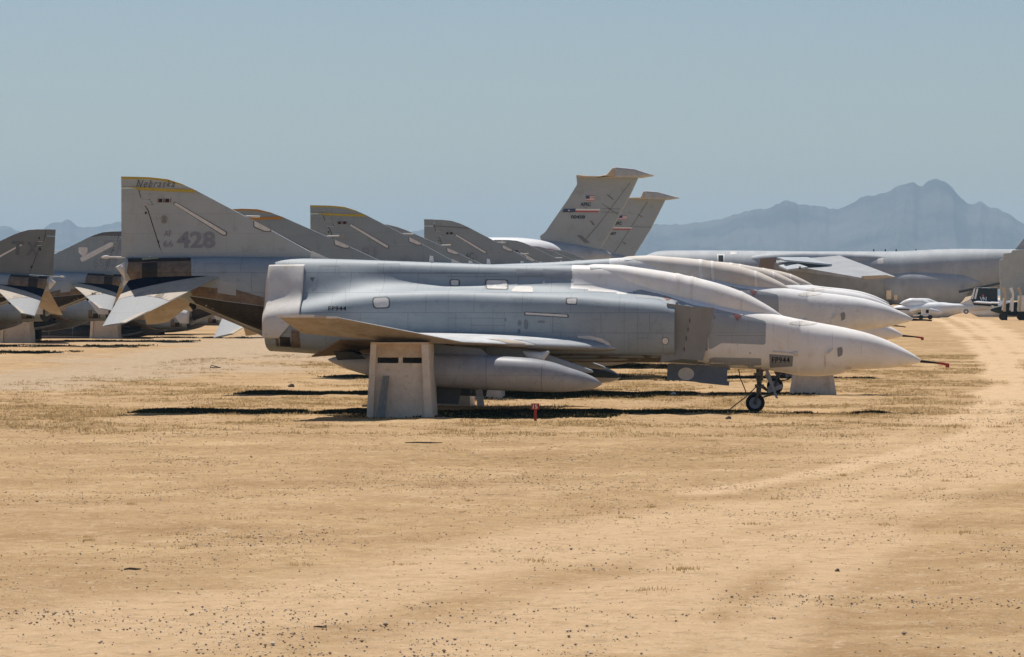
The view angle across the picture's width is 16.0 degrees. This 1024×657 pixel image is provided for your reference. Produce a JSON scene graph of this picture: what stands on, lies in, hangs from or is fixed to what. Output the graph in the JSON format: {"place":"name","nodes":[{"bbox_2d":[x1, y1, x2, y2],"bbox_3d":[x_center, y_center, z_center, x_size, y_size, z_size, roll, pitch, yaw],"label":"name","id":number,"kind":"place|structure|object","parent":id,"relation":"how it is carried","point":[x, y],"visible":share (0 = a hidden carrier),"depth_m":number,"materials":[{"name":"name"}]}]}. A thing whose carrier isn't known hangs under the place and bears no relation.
{"place":"outdoors","nodes":[
{"label":"outdoors","id":0,"kind":"place"},
{"bbox_2d":[124,567,140,569],"bbox_3d":[-3.799,2.406,36.528,0.174,0.030,0.050,0,1,-4],"label":"stick","id":1,"kind":"object","parent":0,"point":[129,568],"visible":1,"depth_m":36.51,"materials":[{"name":"brown wood"}]},
{"bbox_2d":[0,219,423,253],"bbox_3d":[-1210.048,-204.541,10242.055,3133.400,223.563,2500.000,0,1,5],"label":"mountains","id":2,"kind":"structure","parent":0,"point":[68,233],"depth_m":10566.54,"materials":[{"name":"stone"}]},
{"bbox_2d":[0,296,1023,656],"bbox_3d":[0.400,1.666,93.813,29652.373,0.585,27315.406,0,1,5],"label":"ground","id":3,"kind":"structure","parent":0,"point":[810,564],"depth_m":44.43,"materials":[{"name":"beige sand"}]},
{"bbox_2d":[0,322,34,342],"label":"wooden stand","id":4,"kind":"object","parent":3,"relation":"on","point":[23,332],"visible":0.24,"depth_m":174.00,"materials":[{"name":"brown wood"}]},
{"bbox_2d":[0,229,63,315],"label":"fighter jet","id":5,"kind":"object","parent":3,"relation":"on","point":[26,259],"visible":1,"depth_m":150.68,"materials":[{"name":"metal"}]},
{"bbox_2d":[0,231,126,329],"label":"fighter jet","id":6,"kind":"object","parent":3,"relation":"on","point":[83,268],"visible":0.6,"depth_m":164.54,"materials":[{"name":"metal"}]},
{"bbox_2d":[90,321,121,338],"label":"wooden stand","id":7,"kind":"object","parent":3,"relation":"on","point":[98,330],"visible":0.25,"depth_m":188.58,"materials":[{"name":"brown wood"}]},
{"bbox_2d":[34,256,191,339],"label":"fighter jet","id":8,"kind":"object","parent":3,"relation":"on","point":[80,313],"visible":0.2,"depth_m":176.99,"materials":[{"name":"metal"}]},
{"bbox_2d":[36,330,41,339],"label":"main gear door","id":9,"kind":"structure","parent":8,"relation":"in","point":[40,331],"depth_m":181.61,"materials":[{"name":"grey metal"}]},
{"bbox_2d":[42,308,214,338],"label":"fighter jet","id":10,"kind":"object","parent":3,"relation":"on","point":[140,327],"visible":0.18,"depth_m":191.38,"materials":[{"name":"metal"}]},
{"bbox_2d":[158,316,221,333],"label":"fighter jet","id":11,"kind":"object","parent":3,"relation":"on","point":[214,321],"visible":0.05,"depth_m":206.22,"materials":[{"name":"metal"}]},
{"bbox_2d":[376,376,388,416],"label":"loose board","id":12,"kind":"object","parent":3,"relation":"on","point":[381,409],"visible":1,"depth_m":81.92,"materials":[{"name":"grey wood"}]},
{"bbox_2d":[367,342,437,417],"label":"wooden stand","id":13,"kind":"object","parent":3,"relation":"on","point":[411,389],"visible":0.93,"depth_m":82.11,"materials":[{"name":"grey wood"}]},
{"bbox_2d":[405,442,441,442],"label":"branch","id":14,"kind":"object","parent":3,"relation":"on","point":[423,442],"visible":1,"depth_m":68.01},
{"bbox_2d":[0,336,886,418],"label":"weeds","id":15,"kind":"object","parent":3,"relation":"on","point":[510,412],"visible":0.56,"depth_m":87.30,"materials":[{"name":"plant"}]},
{"bbox_2d":[437,396,474,405],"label":"wooden stand","id":16,"kind":"object","parent":3,"relation":"on","point":[466,400],"visible":0.05,"depth_m":90.25,"materials":[{"name":"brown wood"}]},
{"bbox_2d":[475,390,504,397],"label":"wooden stand","id":17,"kind":"object","parent":3,"relation":"on","point":[496,393],"visible":0.06,"depth_m":96.61,"materials":[{"name":"grey wood"}]},
{"bbox_2d":[488,237,559,249],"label":"transport plane","id":18,"kind":"object","parent":3,"relation":"on","point":[541,243],"visible":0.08,"depth_m":416.60,"materials":[{"name":"white metal"}]},
{"bbox_2d":[101,176,948,411],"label":"fighter jet","id":19,"kind":"object","parent":3,"relation":"on","point":[483,328],"visible":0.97,"depth_m":85.47,"materials":[{"name":"grey paint"}]},
{"bbox_2d":[436,386,460,403],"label":"main gear door","id":20,"kind":"structure","parent":19,"relation":"in","point":[445,395],"depth_m":83.37,"materials":[{"name":"grey metal"}]},
{"bbox_2d":[460,388,486,396],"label":"main gear door","id":21,"kind":"structure","parent":19,"relation":"in","point":[464,392],"depth_m":89.66,"materials":[{"name":"grey metal"}]},
{"bbox_2d":[476,389,483,406],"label":"main gear door","id":22,"kind":"structure","parent":19,"relation":"in","point":[480,401],"depth_m":89.58,"materials":[{"name":"grey metal"}]},
{"bbox_2d":[667,363,729,385],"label":"nose gear door","id":23,"kind":"structure","parent":19,"relation":"in","point":[717,375],"depth_m":85.68,"materials":[{"name":"blue paint"}]},
{"bbox_2d":[729,387,755,409],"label":"cable","id":24,"kind":"object","parent":19,"relation":"hanging from","point":[742,399],"visible":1,"depth_m":85.03,"materials":[{"name":"grey metal"}]},
{"bbox_2d":[494,240,562,262],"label":"fighter jet","id":25,"kind":"object","parent":3,"relation":"on","point":[538,255],"visible":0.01,"depth_m":178.63,"materials":[{"name":"metal"}]},
{"bbox_2d":[531,403,538,420],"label":"marker sign","id":26,"kind":"object","parent":3,"relation":"on","point":[535,407],"visible":0.94,"depth_m":80.29,"materials":[{"name":"red metal"}]},
{"bbox_2d":[532,246,578,261],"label":"fighter jet","id":27,"kind":"object","parent":3,"relation":"on","point":[553,253],"depth_m":193.56,"materials":[{"name":"metal"}]},
{"bbox_2d":[552,250,585,259],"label":"fighter jet","id":28,"kind":"object","parent":3,"relation":"on","point":[569,255],"depth_m":208.53,"materials":[{"name":"metal"}]},
{"bbox_2d":[214,209,931,391],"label":"fighter jet","id":29,"kind":"object","parent":3,"relation":"on","point":[852,312],"visible":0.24,"depth_m":100.06,"materials":[{"name":"metal"}]},
{"bbox_2d":[310,205,923,375],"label":"fighter jet","id":30,"kind":"object","parent":3,"relation":"on","point":[365,234],"visible":0.06,"depth_m":117.66,"materials":[{"name":"metal"}]},
{"bbox_2d":[385,224,909,309],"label":"fighter jet","id":31,"kind":"object","parent":3,"relation":"on","point":[460,258],"visible":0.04,"depth_m":129.71,"materials":[{"name":"metal"}]},
{"bbox_2d":[424,219,905,327],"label":"fighter jet","id":32,"kind":"object","parent":3,"relation":"on","point":[466,241],"depth_m":148.64,"materials":[{"name":"metal"}]},
{"bbox_2d":[518,253,900,304],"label":"fighter jet","id":33,"kind":"object","parent":3,"relation":"on","point":[798,280],"visible":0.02,"depth_m":160.00,"materials":[{"name":"metal"}]},
{"bbox_2d":[789,374,836,394],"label":"wooden stand","id":34,"kind":"object","parent":3,"relation":"on","point":[815,384],"visible":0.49,"depth_m":99.34,"materials":[{"name":"grey wood"}]},
{"bbox_2d":[648,238,1023,303],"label":"cargo jet","id":35,"kind":"object","parent":3,"relation":"on","point":[956,276],"visible":0.69,"depth_m":562.79,"materials":[{"name":"paint"}]},
{"bbox_2d":[913,309,931,318],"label":"equipment cart","id":36,"kind":"object","parent":3,"relation":"on","point":[925,312],"visible":0.93,"depth_m":345.12,"materials":[{"name":"white metal"}]},
{"bbox_2d":[894,288,992,317],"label":"trainer jet","id":37,"kind":"object","parent":3,"relation":"on","point":[979,300],"visible":0.77,"depth_m":382.92,"materials":[{"name":"white paint"}]},
{"bbox_2d":[921,288,998,316],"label":"trainer jet","id":38,"kind":"object","parent":3,"relation":"on","point":[994,297],"visible":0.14,"depth_m":400.65,"materials":[{"name":"white paint"}]},
{"bbox_2d":[971,298,1016,316],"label":"trainer jet","id":39,"kind":"object","parent":3,"relation":"on","point":[989,313],"visible":0.09,"depth_m":418.08,"materials":[{"name":"white paint"}]},
{"bbox_2d":[991,250,1023,319],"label":"truck","id":40,"kind":"object","parent":3,"relation":"on","point":[1012,277],"visible":1,"depth_m":332.92,"materials":[{"name":"grey paint"}]},
{"bbox_2d":[0,353,1023,594],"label":"dry grass","id":41,"kind":"structure","parent":0,"point":[322,363],"depth_m":89.11,"materials":[{"name":"beige plant"}]},
{"bbox_2d":[0,0,1023,239],"label":"sky","id":42,"kind":"structure","parent":0,"point":[483,116],"materials":[{"name":"blue"}]},
{"bbox_2d":[540,167,653,259],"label":"cargo jet","id":43,"kind":"object","parent":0,"point":[582,224],"visible":0.27,"depth_m":470.41,"materials":[{"name":"grey paint"}]},
{"bbox_2d":[601,191,678,258],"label":"cargo jet","id":44,"kind":"object","parent":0,"point":[631,229],"visible":0.13,"depth_m":556.06,"materials":[{"name":"grey paint"}]},
{"bbox_2d":[634,179,1023,295],"bbox_3d":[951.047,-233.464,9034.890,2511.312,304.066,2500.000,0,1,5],"label":"mountains","id":45,"kind":"structure","parent":0,"point":[933,214],"depth_m":9127.99,"materials":[{"name":"blue stone"}]}
]}

